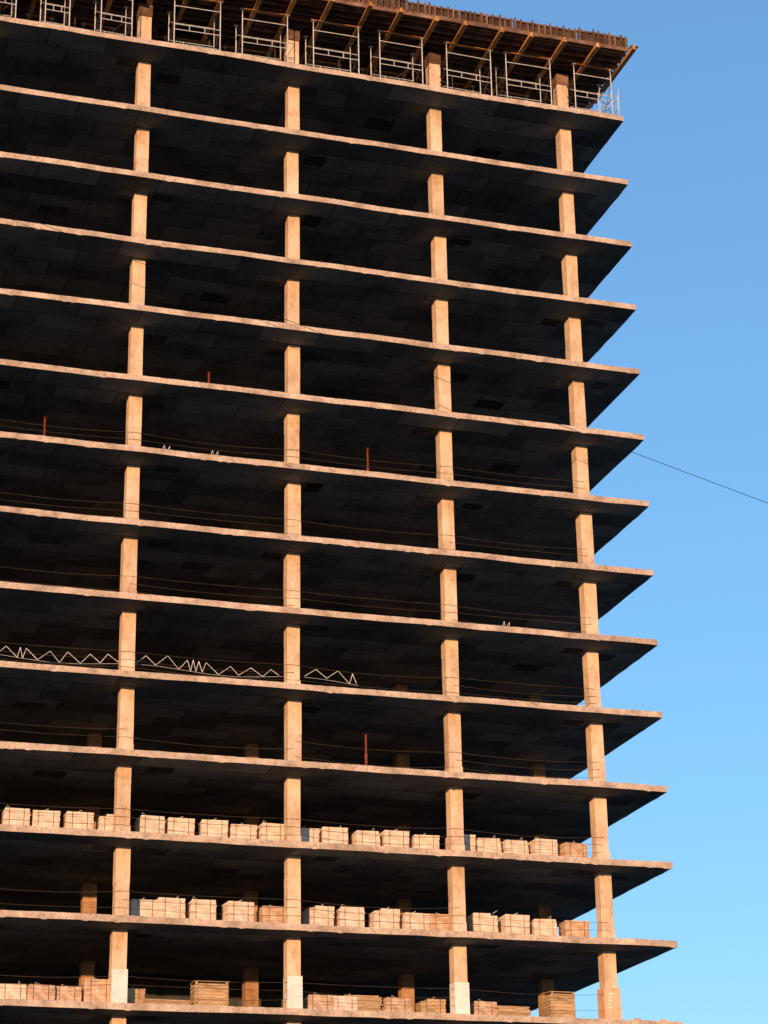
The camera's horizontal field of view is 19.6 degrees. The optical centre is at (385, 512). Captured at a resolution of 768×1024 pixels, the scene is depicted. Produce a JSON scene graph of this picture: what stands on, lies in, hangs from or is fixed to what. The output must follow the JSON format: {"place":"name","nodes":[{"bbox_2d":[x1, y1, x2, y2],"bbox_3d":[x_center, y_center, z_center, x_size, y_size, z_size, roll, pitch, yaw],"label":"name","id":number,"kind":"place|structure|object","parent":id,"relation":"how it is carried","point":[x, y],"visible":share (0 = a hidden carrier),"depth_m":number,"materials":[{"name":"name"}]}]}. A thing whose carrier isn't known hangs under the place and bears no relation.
{"place":"outdoors","nodes":[
{"label":"outdoors","id":0,"kind":"place"},
{"bbox_2d":[0,207,766,502],"bbox_3d":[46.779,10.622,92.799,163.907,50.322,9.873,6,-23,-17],"label":"hoisting cable","id":1,"kind":"object","parent":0,"point":[381,356],"visible":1,"depth_m":87.89,"materials":[{"name":"metal"}]},
{"bbox_2d":[72,0,767,1023],"label":"sky","id":2,"kind":"structure","parent":0,"point":[690,145],"materials":[{"name":"blue"}]},
{"label":"ground","id":3,"kind":"structure","parent":0,"visible":0},
{"bbox_2d":[0,819,346,1007],"bbox_3d":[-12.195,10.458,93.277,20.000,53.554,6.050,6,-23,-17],"label":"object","id":4,"kind":"structure","parent":3,"relation":"on","point":[174,990],"depth_m":87.70,"materials":[{"name":"concrete"}]},
{"bbox_2d":[79,3,617,1023],"bbox_3d":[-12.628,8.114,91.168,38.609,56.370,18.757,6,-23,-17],"label":"columns","id":5,"kind":"structure","parent":3,"relation":"on","point":[453,761],"depth_m":87.46,"materials":[{"name":"concrete"}]},
{"bbox_2d":[0,492,583,562],"bbox_3d":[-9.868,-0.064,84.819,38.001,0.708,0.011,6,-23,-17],"label":"safety wire rope","id":6,"kind":"object","parent":5,"relation":"attached to","point":[277,525],"visible":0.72,"depth_m":86.28,"materials":[{"name":"metal"}]},
{"bbox_2d":[0,419,583,487],"bbox_3d":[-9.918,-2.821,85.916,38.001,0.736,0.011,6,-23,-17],"label":"safety wire rope","id":7,"kind":"object","parent":5,"relation":"attached to","point":[285,449],"visible":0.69,"depth_m":87.83,"materials":[{"name":"metal"}]},
{"bbox_2d":[0,566,589,631],"bbox_3d":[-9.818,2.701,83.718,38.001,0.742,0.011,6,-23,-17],"label":"safety wire rope","id":8,"kind":"object","parent":5,"relation":"attached to","point":[312,600],"visible":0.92,"depth_m":85.84,"materials":[{"name":"metal"}]},
{"bbox_2d":[0,642,595,703],"bbox_3d":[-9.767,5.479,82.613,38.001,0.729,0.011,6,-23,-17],"label":"safety wire rope","id":9,"kind":"object","parent":5,"relation":"attached to","point":[282,679],"visible":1,"depth_m":84.15,"materials":[{"name":"metal"}]},
{"bbox_2d":[0,722,599,777],"bbox_3d":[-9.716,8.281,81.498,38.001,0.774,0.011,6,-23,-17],"label":"safety wire rope","id":10,"kind":"object","parent":5,"relation":"attached to","point":[332,761],"visible":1,"depth_m":84.04,"materials":[{"name":"metal"}]},
{"bbox_2d":[0,803,603,853],"bbox_3d":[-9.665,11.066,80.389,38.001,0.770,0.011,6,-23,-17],"label":"safety wire rope","id":11,"kind":"object","parent":5,"relation":"attached to","point":[300,827],"visible":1,"depth_m":82.42,"materials":[{"name":"metal"}]},
{"bbox_2d":[0,975,604,1010],"bbox_3d":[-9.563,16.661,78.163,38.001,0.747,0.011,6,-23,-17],"label":"safety wire rope","id":12,"kind":"object","parent":5,"relation":"attached to","point":[286,990],"visible":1,"depth_m":79.91,"materials":[{"name":"metal"}]},
{"bbox_2d":[0,889,607,930],"bbox_3d":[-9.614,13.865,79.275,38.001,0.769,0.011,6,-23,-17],"label":"safety wire rope","id":13,"kind":"object","parent":5,"relation":"attached to","point":[315,909],"visible":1,"depth_m":81.46,"materials":[{"name":"metal"}]},
{"bbox_2d":[0,16,623,172],"bbox_3d":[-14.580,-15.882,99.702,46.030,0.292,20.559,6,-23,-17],"label":"floor slab","id":14,"kind":"structure","parent":5,"relation":"on","point":[57,58],"depth_m":94.91,"materials":[{"name":"concrete"}]},
{"bbox_2d":[0,0,16,17],"bbox_3d":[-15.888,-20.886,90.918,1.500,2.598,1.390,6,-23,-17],"label":"shoring frame tower","id":15,"kind":"structure","parent":14,"relation":"on","point":[14,7],"depth_m":91.04,"materials":[{"name":"metal"}]},
{"bbox_2d":[26,13,53,21],"bbox_3d":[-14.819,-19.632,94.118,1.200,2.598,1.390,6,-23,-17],"label":"shoring frame tower","id":16,"kind":"structure","parent":14,"relation":"on","point":[28,15],"depth_m":94.01,"materials":[{"name":"metal"}]},
{"bbox_2d":[40,0,70,25],"bbox_3d":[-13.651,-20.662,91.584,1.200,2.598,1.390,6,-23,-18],"label":"shoring frame tower","id":17,"kind":"structure","parent":14,"relation":"on","point":[53,5],"depth_m":91.41,"materials":[{"name":"metal"}]},
{"bbox_2d":[81,22,115,33],"bbox_3d":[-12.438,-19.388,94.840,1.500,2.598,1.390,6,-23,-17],"label":"shoring frame tower","id":18,"kind":"structure","parent":14,"relation":"on","point":[90,24],"depth_m":94.73,"materials":[{"name":"metal"}]},
{"bbox_2d":[93,0,132,36],"bbox_3d":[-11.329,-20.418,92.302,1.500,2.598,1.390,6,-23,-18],"label":"shoring frame tower","id":19,"kind":"structure","parent":14,"relation":"on","point":[125,17],"depth_m":92.23,"materials":[{"name":"metal"}]},
{"bbox_2d":[163,35,211,44],"bbox_3d":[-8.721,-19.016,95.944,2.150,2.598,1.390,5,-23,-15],"label":"shoring frame tower","id":20,"kind":"structure","parent":14,"relation":"on","point":[165,37],"depth_m":95.88,"materials":[{"name":"metal"}]},
{"bbox_2d":[167,0,222,50],"bbox_3d":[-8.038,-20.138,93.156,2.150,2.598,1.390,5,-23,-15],"label":"shoring frame tower","id":21,"kind":"structure","parent":14,"relation":"on","point":[214,28],"depth_m":93.03,"materials":[{"name":"metal"}]},
{"bbox_2d":[222,45,270,58],"bbox_3d":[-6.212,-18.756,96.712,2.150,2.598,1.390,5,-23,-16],"label":"shoring frame tower","id":22,"kind":"structure","parent":14,"relation":"on","point":[225,46],"depth_m":96.67,"materials":[{"name":"metal"}]},
{"bbox_2d":[234,8,289,61],"bbox_3d":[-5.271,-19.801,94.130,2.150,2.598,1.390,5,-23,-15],"label":"shoring frame tower","id":23,"kind":"structure","parent":14,"relation":"on","point":[272,41],"depth_m":94.02,"materials":[{"name":"metal"}]},
{"bbox_2d":[299,57,341,65],"bbox_3d":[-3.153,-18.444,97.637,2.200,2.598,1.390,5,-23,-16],"label":"shoring frame tower","id":24,"kind":"structure","parent":14,"relation":"on","point":[321,61],"depth_m":97.58,"materials":[{"name":"metal"}]},
{"bbox_2d":[303,19,360,73],"bbox_3d":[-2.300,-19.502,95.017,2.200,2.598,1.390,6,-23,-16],"label":"shoring frame tower","id":25,"kind":"structure","parent":14,"relation":"on","point":[328,50],"depth_m":94.89,"materials":[{"name":"metal"}]},
{"bbox_2d":[360,68,406,80],"bbox_3d":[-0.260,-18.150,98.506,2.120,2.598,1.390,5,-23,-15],"label":"shoring frame tower","id":26,"kind":"structure","parent":14,"relation":"on","point":[362,69],"depth_m":98.42,"materials":[{"name":"metal"}]},
{"bbox_2d":[368,30,423,83],"bbox_3d":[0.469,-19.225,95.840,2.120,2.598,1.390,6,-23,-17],"label":"shoring frame tower","id":27,"kind":"structure","parent":14,"relation":"on","point":[412,54],"depth_m":95.74,"materials":[{"name":"metal"}]},
{"bbox_2d":[442,81,474,92],"bbox_3d":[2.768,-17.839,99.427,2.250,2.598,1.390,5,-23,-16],"label":"shoring frame tower","id":28,"kind":"structure","parent":14,"relation":"on","point":[473,86],"depth_m":99.47,"materials":[{"name":"metal"}]},
{"bbox_2d":[439,41,492,95],"bbox_3d":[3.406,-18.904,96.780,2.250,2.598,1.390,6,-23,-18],"label":"shoring frame tower","id":29,"kind":"structure","parent":14,"relation":"on","point":[479,66],"depth_m":96.59,"materials":[{"name":"metal"}]},
{"bbox_2d":[482,87,529,100],"bbox_3d":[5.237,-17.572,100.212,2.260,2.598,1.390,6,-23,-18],"label":"shoring frame tower","id":30,"kind":"structure","parent":14,"relation":"on","point":[483,88],"depth_m":100.15,"materials":[{"name":"metal"}]},
{"bbox_2d":[493,51,551,104],"bbox_3d":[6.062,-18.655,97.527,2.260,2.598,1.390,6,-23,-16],"label":"shoring frame tower","id":31,"kind":"structure","parent":14,"relation":"on","point":[531,56],"depth_m":97.40,"materials":[{"name":"metal"}]},
{"bbox_2d":[552,99,591,107],"bbox_3d":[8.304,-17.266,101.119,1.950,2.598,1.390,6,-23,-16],"label":"shoring frame tower","id":32,"kind":"structure","parent":14,"relation":"on","point":[587,105],"depth_m":101.18,"materials":[{"name":"metal"}]},
{"bbox_2d":[566,63,612,113],"bbox_3d":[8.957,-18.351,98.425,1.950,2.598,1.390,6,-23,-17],"label":"shoring frame tower","id":33,"kind":"structure","parent":14,"relation":"on","point":[573,79],"depth_m":98.22,"materials":[{"name":"metal"}]},
{"bbox_2d":[598,92,619,115],"bbox_3d":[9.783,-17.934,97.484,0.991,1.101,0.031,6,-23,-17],"label":"temporary guard rail","id":34,"kind":"object","parent":14,"relation":"on","point":[609,104],"visible":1,"depth_m":97.52,"materials":[{"name":"metal"}]},
{"bbox_2d":[606,88,619,114],"bbox_3d":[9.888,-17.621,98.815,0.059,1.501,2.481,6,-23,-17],"label":"temporary guard rail","id":35,"kind":"object","parent":14,"relation":"on","point":[613,103],"visible":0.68,"depth_m":97.96,"materials":[{"name":"metal"}]},
{"bbox_2d":[0,84,627,234],"bbox_3d":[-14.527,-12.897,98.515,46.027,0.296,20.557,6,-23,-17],"label":"floor slab","id":36,"kind":"structure","parent":5,"relation":"on","point":[92,131],"depth_m":93.77,"materials":[{"name":"concrete"}]},
{"bbox_2d":[0,151,631,297],"bbox_3d":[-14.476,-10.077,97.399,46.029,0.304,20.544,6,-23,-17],"label":"floor slab","id":37,"kind":"structure","parent":5,"relation":"on","point":[64,193],"depth_m":92.79,"materials":[{"name":"concrete"}]},
{"bbox_2d":[0,218,635,361],"bbox_3d":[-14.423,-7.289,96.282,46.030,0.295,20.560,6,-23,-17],"label":"floor slab","id":38,"kind":"structure","parent":5,"relation":"on","point":[38,257],"depth_m":91.79,"materials":[{"name":"concrete"}]},
{"bbox_2d":[0,0,637,109],"bbox_3d":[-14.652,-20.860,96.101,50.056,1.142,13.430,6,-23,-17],"label":"formwork deck","id":39,"kind":"structure","parent":5,"relation":"on","point":[435,27],"depth_m":96.46,"materials":[{"name":"brown wood"}]},
{"bbox_2d":[0,288,639,427],"bbox_3d":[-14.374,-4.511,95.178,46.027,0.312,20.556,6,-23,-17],"label":"floor slab","id":40,"kind":"structure","parent":5,"relation":"on","point":[66,331],"depth_m":90.88,"materials":[{"name":"concrete"}]},
{"bbox_2d":[0,359,643,492],"bbox_3d":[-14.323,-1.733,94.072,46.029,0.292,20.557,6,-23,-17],"label":"floor slab","id":41,"kind":"structure","parent":5,"relation":"on","point":[92,402],"depth_m":90.00,"materials":[{"name":"concrete"}]},
{"bbox_2d":[0,431,648,562],"bbox_3d":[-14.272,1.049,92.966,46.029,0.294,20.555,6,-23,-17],"label":"floor slab","id":42,"kind":"structure","parent":5,"relation":"on","point":[58,469],"depth_m":89.15,"materials":[{"name":"concrete"}]},
{"bbox_2d":[42,417,47,435],"bbox_3d":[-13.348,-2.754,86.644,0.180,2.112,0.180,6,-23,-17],"label":"steel prop","id":43,"kind":"object","parent":42,"relation":"on","point":[44,433],"visible":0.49,"depth_m":86.86,"materials":[{"name":"red metal"}]},
{"bbox_2d":[365,448,369,470],"bbox_3d":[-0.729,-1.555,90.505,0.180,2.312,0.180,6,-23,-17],"label":"steel prop","id":44,"kind":"object","parent":42,"relation":"on","point":[367,468],"visible":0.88,"depth_m":90.72,"materials":[{"name":"red metal"}]},
{"bbox_2d":[0,506,652,632],"bbox_3d":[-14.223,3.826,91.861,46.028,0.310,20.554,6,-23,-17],"label":"floor slab","id":45,"kind":"structure","parent":5,"relation":"on","point":[76,546],"depth_m":88.31,"materials":[{"name":"concrete"}]},
{"bbox_2d":[0,581,657,704],"bbox_3d":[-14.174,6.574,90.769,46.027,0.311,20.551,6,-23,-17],"label":"floor slab","id":46,"kind":"structure","parent":5,"relation":"on","point":[55,618],"depth_m":87.55,"materials":[{"name":"concrete"}]},
{"bbox_2d":[0,661,661,778],"bbox_3d":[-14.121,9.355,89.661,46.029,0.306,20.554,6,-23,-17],"label":"floor slab","id":47,"kind":"structure","parent":5,"relation":"on","point":[221,714],"depth_m":86.81,"materials":[{"name":"concrete"}]},
{"bbox_2d":[0,646,283,676],"bbox_3d":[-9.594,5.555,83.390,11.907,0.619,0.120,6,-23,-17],"label":"lattice wire","id":48,"kind":"object","parent":47,"relation":"on","point":[137,662],"visible":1,"depth_m":83.57,"materials":[{"name":"white paint"}]},
{"bbox_2d":[304,669,356,684],"bbox_3d":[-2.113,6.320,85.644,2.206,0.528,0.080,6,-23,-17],"label":"lattice wire","id":49,"kind":"object","parent":47,"relation":"on","point":[331,675],"visible":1,"depth_m":85.68,"materials":[{"name":"white paint"}]},
{"bbox_2d":[0,741,666,849],"bbox_3d":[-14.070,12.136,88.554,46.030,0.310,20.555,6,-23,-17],"label":"floor slab","id":50,"kind":"structure","parent":5,"relation":"on","point":[61,778],"depth_m":85.41,"materials":[{"name":"concrete"}]},
{"bbox_2d":[363,734,367,765],"bbox_3d":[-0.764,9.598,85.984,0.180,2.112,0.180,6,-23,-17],"label":"steel prop","id":51,"kind":"object","parent":50,"relation":"on","point":[366,758],"visible":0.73,"depth_m":86.06,"materials":[{"name":"red metal"}]},
{"bbox_2d":[0,824,672,930],"bbox_3d":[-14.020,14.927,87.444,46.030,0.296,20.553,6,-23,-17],"label":"floor slab","id":52,"kind":"structure","parent":5,"relation":"on","point":[57,861],"depth_m":84.66,"materials":[{"name":"concrete"}]},
{"bbox_2d":[0,806,30,825],"bbox_3d":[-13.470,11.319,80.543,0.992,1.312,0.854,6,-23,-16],"label":"brick pallet","id":53,"kind":"object","parent":52,"relation":"on","point":[9,815],"visible":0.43,"depth_m":80.27,"materials":[{"name":"brick"}]},
{"bbox_2d":[31,809,59,826],"bbox_3d":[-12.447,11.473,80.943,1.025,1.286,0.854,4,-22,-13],"label":"brick pallet","id":54,"kind":"object","parent":52,"relation":"on","point":[42,818],"visible":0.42,"depth_m":80.67,"materials":[{"name":"brick"}]},
{"bbox_2d":[62,810,93,828],"bbox_3d":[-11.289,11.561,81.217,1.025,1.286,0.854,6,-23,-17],"label":"brick pallet","id":55,"kind":"object","parent":52,"relation":"on","point":[79,820],"visible":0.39,"depth_m":80.95,"materials":[{"name":"brick"}]},
{"bbox_2d":[96,814,113,829],"bbox_3d":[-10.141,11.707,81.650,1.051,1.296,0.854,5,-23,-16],"label":"brick pallet","id":56,"kind":"object","parent":52,"relation":"on","point":[103,822],"visible":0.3,"depth_m":81.32,"materials":[{"name":"brick"}]},
{"bbox_2d":[134,813,164,832],"bbox_3d":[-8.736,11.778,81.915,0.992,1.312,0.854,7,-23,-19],"label":"brick pallet","id":57,"kind":"object","parent":52,"relation":"on","point":[155,824],"visible":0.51,"depth_m":81.65,"materials":[{"name":"brick"}]},
{"bbox_2d":[165,817,194,834],"bbox_3d":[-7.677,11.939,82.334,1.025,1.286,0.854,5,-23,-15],"label":"brick pallet","id":58,"kind":"object","parent":52,"relation":"on","point":[177,825],"visible":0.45,"depth_m":82.07,"materials":[{"name":"brick"}]},
{"bbox_2d":[198,818,227,836],"bbox_3d":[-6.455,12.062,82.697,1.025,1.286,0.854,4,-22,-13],"label":"brick pallet","id":59,"kind":"object","parent":52,"relation":"on","point":[210,828],"visible":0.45,"depth_m":82.42,"materials":[{"name":"brick"}]},
{"bbox_2d":[227,823,256,838],"bbox_3d":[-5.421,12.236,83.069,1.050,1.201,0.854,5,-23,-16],"label":"brick pallet","id":60,"kind":"object","parent":52,"relation":"on","point":[247,831],"visible":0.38,"depth_m":82.80,"materials":[{"name":"brick"}]},
{"bbox_2d":[256,822,283,839],"bbox_3d":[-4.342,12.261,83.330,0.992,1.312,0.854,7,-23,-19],"label":"brick pallet","id":61,"kind":"object","parent":52,"relation":"on","point":[269,833],"visible":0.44,"depth_m":83.06,"materials":[{"name":"brick"}]},
{"bbox_2d":[300,827,319,841],"bbox_3d":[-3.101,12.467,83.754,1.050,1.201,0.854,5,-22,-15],"label":"brick pallet","id":62,"kind":"object","parent":52,"relation":"on","point":[311,833],"visible":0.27,"depth_m":83.51,"materials":[{"name":"brick"}]},
{"bbox_2d":[319,827,347,843],"bbox_3d":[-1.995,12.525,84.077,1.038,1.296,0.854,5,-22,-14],"label":"brick pallet","id":63,"kind":"object","parent":52,"relation":"on","point":[333,834],"visible":0.41,"depth_m":83.80,"materials":[{"name":"brick"}]},
{"bbox_2d":[350,828,380,845],"bbox_3d":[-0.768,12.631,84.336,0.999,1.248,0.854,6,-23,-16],"label":"brick pallet","id":64,"kind":"object","parent":52,"relation":"on","point":[361,838],"visible":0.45,"depth_m":84.06,"materials":[{"name":"brick"}]},
{"bbox_2d":[380,829,408,847],"bbox_3d":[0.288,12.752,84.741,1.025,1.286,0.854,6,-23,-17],"label":"brick pallet","id":65,"kind":"object","parent":52,"relation":"on","point":[389,836],"visible":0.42,"depth_m":84.47,"materials":[{"name":"brick"}]},
{"bbox_2d":[409,834,439,848],"bbox_3d":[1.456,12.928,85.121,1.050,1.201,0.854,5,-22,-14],"label":"brick pallet","id":66,"kind":"object","parent":52,"relation":"on","point":[423,839],"visible":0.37,"depth_m":84.86,"materials":[{"name":"brick"}]},
{"bbox_2d":[445,834,475,850],"bbox_3d":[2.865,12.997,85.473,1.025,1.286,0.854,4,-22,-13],"label":"brick pallet","id":67,"kind":"object","parent":52,"relation":"on","point":[469,841],"visible":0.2,"depth_m":85.27,"materials":[{"name":"brick"}]},
{"bbox_2d":[475,835,501,852],"bbox_3d":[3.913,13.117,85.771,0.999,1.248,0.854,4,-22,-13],"label":"brick pallet","id":68,"kind":"object","parent":52,"relation":"on","point":[493,844],"visible":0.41,"depth_m":85.48,"materials":[{"name":"brick"}]},
{"bbox_2d":[501,839,528,853],"bbox_3d":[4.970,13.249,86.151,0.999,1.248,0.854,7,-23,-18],"label":"brick pallet","id":69,"kind":"object","parent":52,"relation":"on","point":[513,846],"visible":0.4,"depth_m":85.88,"materials":[{"name":"brick"}]},
{"bbox_2d":[528,836,557,855],"bbox_3d":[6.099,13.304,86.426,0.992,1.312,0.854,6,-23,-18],"label":"brick pallet","id":70,"kind":"object","parent":52,"relation":"on","point":[543,846],"visible":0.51,"depth_m":86.17,"materials":[{"name":"brick"}]},
{"bbox_2d":[558,842,587,857],"bbox_3d":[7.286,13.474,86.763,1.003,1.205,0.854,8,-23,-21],"label":"brick pallet","id":71,"kind":"object","parent":52,"relation":"on","point":[578,849],"visible":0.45,"depth_m":86.51,"materials":[{"name":"brick"}]},
{"bbox_2d":[0,910,676,1012],"bbox_3d":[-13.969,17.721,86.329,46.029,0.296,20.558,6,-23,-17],"label":"floor slab","id":72,"kind":"structure","parent":5,"relation":"on","point":[360,960],"depth_m":83.80,"materials":[{"name":"concrete"}]},
{"bbox_2d":[129,899,157,916],"bbox_3d":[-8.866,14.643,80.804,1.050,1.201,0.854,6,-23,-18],"label":"brick pallet","id":73,"kind":"object","parent":72,"relation":"on","point":[141,904],"visible":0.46,"depth_m":80.52,"materials":[{"name":"brick"}]},
{"bbox_2d":[157,897,185,917],"bbox_3d":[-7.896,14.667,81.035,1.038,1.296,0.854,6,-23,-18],"label":"brick pallet","id":74,"kind":"object","parent":72,"relation":"on","point":[171,904],"visible":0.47,"depth_m":80.74,"materials":[{"name":"brick"}]},
{"bbox_2d":[187,897,216,919],"bbox_3d":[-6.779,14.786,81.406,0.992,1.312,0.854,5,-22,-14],"label":"brick pallet","id":75,"kind":"object","parent":72,"relation":"on","point":[205,906],"visible":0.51,"depth_m":81.11,"materials":[{"name":"brick"}]},
{"bbox_2d":[221,900,253,921],"bbox_3d":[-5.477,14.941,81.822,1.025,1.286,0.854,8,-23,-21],"label":"brick pallet","id":76,"kind":"object","parent":72,"relation":"on","point":[245,914],"visible":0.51,"depth_m":81.56,"materials":[{"name":"brick"}]},
{"bbox_2d":[257,906,283,922],"bbox_3d":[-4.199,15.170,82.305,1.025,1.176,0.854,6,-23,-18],"label":"brick pallet","id":77,"kind":"object","parent":72,"relation":"on","point":[268,910],"visible":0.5,"depth_m":82.01,"materials":[{"name":"brick"}]},
{"bbox_2d":[302,904,334,925],"bbox_3d":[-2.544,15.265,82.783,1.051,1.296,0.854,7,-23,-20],"label":"brick pallet","id":78,"kind":"object","parent":72,"relation":"on","point":[310,914],"visible":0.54,"depth_m":82.51,"materials":[{"name":"brick"}]},
{"bbox_2d":[335,904,364,926],"bbox_3d":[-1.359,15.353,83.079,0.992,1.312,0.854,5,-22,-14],"label":"brick pallet","id":79,"kind":"object","parent":72,"relation":"on","point":[347,915],"visible":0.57,"depth_m":82.79,"materials":[{"name":"brick"}]},
{"bbox_2d":[368,908,399,928],"bbox_3d":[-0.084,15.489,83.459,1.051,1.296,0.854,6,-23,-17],"label":"brick pallet","id":80,"kind":"object","parent":72,"relation":"on","point":[382,917],"visible":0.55,"depth_m":83.18,"materials":[{"name":"brick"}]},
{"bbox_2d":[399,912,429,929],"bbox_3d":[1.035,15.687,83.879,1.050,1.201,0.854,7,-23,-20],"label":"brick pallet","id":81,"kind":"object","parent":72,"relation":"on","point":[413,920],"visible":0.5,"depth_m":83.60,"materials":[{"name":"brick"}]},
{"bbox_2d":[429,913,448,930],"bbox_3d":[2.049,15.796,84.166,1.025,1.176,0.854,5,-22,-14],"label":"brick pallet","id":82,"kind":"object","parent":72,"relation":"on","point":[435,921],"visible":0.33,"depth_m":83.83,"materials":[{"name":"brick"}]},
{"bbox_2d":[467,911,497,931],"bbox_3d":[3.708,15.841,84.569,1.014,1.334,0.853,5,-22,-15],"label":"brick pallet","id":83,"kind":"object","parent":72,"relation":"on","point":[483,921],"visible":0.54,"depth_m":84.27,"materials":[{"name":"brick"}]},
{"bbox_2d":[498,913,529,933],"bbox_3d":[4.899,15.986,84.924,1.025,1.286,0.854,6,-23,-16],"label":"brick pallet","id":84,"kind":"object","parent":72,"relation":"on","point":[522,924],"visible":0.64,"depth_m":84.65,"materials":[{"name":"brick"}]},
{"bbox_2d":[530,916,557,935],"bbox_3d":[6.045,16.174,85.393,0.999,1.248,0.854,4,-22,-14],"label":"brick pallet","id":85,"kind":"object","parent":72,"relation":"on","point":[541,926],"visible":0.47,"depth_m":85.09,"materials":[{"name":"brick"}]},
{"bbox_2d":[559,918,589,936],"bbox_3d":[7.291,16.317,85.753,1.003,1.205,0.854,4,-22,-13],"label":"brick pallet","id":86,"kind":"object","parent":72,"relation":"on","point":[565,929],"visible":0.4,"depth_m":85.47,"materials":[{"name":"brick"}]},
{"bbox_2d":[0,999,682,1023],"bbox_3d":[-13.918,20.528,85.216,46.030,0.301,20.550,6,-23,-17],"label":"floor slab","id":87,"kind":"structure","parent":5,"relation":"on","point":[17,1011],"depth_m":78.70,"materials":[{"name":"concrete"}]},
{"bbox_2d":[0,983,26,999],"bbox_3d":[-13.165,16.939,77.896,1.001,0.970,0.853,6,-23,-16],"label":"brick pallet","id":88,"kind":"object","parent":87,"relation":"on","point":[10,991],"visible":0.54,"depth_m":77.56,"materials":[{"name":"brick"}]},
{"bbox_2d":[26,982,54,999],"bbox_3d":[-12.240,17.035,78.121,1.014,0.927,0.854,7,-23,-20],"label":"brick pallet","id":89,"kind":"object","parent":87,"relation":"on","point":[35,991],"visible":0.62,"depth_m":77.81,"materials":[{"name":"brick"}]},
{"bbox_2d":[54,984,81,1000],"bbox_3d":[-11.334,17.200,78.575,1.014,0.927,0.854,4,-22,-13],"label":"brick pallet","id":90,"kind":"object","parent":87,"relation":"on","point":[65,993],"visible":0.57,"depth_m":78.26,"materials":[{"name":"brick"}]},
{"bbox_2d":[81,977,108,1001],"bbox_3d":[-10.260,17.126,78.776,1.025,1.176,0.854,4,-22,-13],"label":"brick pallet","id":91,"kind":"object","parent":87,"relation":"on","point":[95,990],"visible":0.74,"depth_m":78.45,"materials":[{"name":"brick"}]},
{"bbox_2d":[127,986,144,1002],"bbox_3d":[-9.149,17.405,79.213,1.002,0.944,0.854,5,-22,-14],"label":"brick pallet","id":92,"kind":"object","parent":87,"relation":"on","point":[131,998],"visible":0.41,"depth_m":78.93,"materials":[{"name":"brick"}]},
{"bbox_2d":[138,998,192,1004],"bbox_3d":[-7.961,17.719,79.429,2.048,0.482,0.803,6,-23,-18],"label":"timber plank stack","id":93,"kind":"object","parent":87,"relation":"on","point":[164,1001],"visible":0.23,"depth_m":79.11,"materials":[{"name":"brown wood"}]},
{"bbox_2d":[190,980,228,1005],"bbox_3d":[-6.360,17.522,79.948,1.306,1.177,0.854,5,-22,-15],"label":"wooden crate","id":94,"kind":"object","parent":87,"relation":"on","point":[218,994],"visible":0.83,"depth_m":79.66,"materials":[{"name":"brown wood"}]},
{"bbox_2d":[303,993,332,1009],"bbox_3d":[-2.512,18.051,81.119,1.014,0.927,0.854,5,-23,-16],"label":"brick pallet","id":95,"kind":"object","parent":87,"relation":"on","point":[316,1003],"visible":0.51,"depth_m":80.81,"materials":[{"name":"brick"}]},
{"bbox_2d":[333,993,356,1009],"bbox_3d":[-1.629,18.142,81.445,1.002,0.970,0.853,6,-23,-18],"label":"brick pallet","id":96,"kind":"object","parent":87,"relation":"on","point":[344,1001],"visible":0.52,"depth_m":81.12,"materials":[{"name":"brick"}]},
{"bbox_2d":[346,995,382,1010],"bbox_3d":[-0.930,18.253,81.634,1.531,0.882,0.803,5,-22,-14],"label":"timber plank stack","id":97,"kind":"object","parent":87,"relation":"on","point":[367,1002],"visible":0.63,"depth_m":81.39,"materials":[{"name":"brown wood"}]},
{"bbox_2d":[111,969,621,1019],"bbox_3d":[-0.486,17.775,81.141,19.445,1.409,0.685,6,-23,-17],"label":"column base wraps","id":98,"kind":"object","parent":87,"relation":"on","point":[609,1000],"depth_m":81.80,"materials":[{"name":"plastic"}]},
{"bbox_2d":[380,995,410,1011],"bbox_3d":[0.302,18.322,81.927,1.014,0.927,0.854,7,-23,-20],"label":"brick pallet","id":99,"kind":"object","parent":87,"relation":"on","point":[395,1004],"visible":0.57,"depth_m":81.62,"materials":[{"name":"brick"}]},
{"bbox_2d":[414,997,445,1012],"bbox_3d":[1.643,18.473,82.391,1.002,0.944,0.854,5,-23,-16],"label":"brick pallet","id":100,"kind":"object","parent":87,"relation":"on","point":[431,1009],"visible":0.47,"depth_m":82.08,"materials":[{"name":"brick"}]},
{"bbox_2d":[470,999,497,1014],"bbox_3d":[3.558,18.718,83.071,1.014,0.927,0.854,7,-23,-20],"label":"brick pallet","id":101,"kind":"object","parent":87,"relation":"on","point":[483,1009],"visible":0.45,"depth_m":82.77,"materials":[{"name":"brick"}]},
{"bbox_2d":[495,1005,530,1015],"bbox_3d":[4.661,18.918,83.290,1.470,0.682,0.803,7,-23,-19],"label":"timber plank stack","id":102,"kind":"object","parent":87,"relation":"on","point":[514,1010],"visible":0.48,"depth_m":82.99,"materials":[{"name":"brown wood"}]},
{"bbox_2d":[542,991,575,1017],"bbox_3d":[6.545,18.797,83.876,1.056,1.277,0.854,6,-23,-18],"label":"stack","id":103,"kind":"object","parent":87,"relation":"on","point":[555,1000],"visible":0.81,"depth_m":83.62,"materials":[{"name":"brown wood"}]},
{"bbox_2d":[633,1018,666,1020],"bbox_3d":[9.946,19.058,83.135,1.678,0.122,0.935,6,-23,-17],"label":"construction debris","id":104,"kind":"object","parent":87,"relation":"on","point":[649,1020],"visible":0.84,"depth_m":82.82,"materials":[{"name":"beige brick"}]}
]}

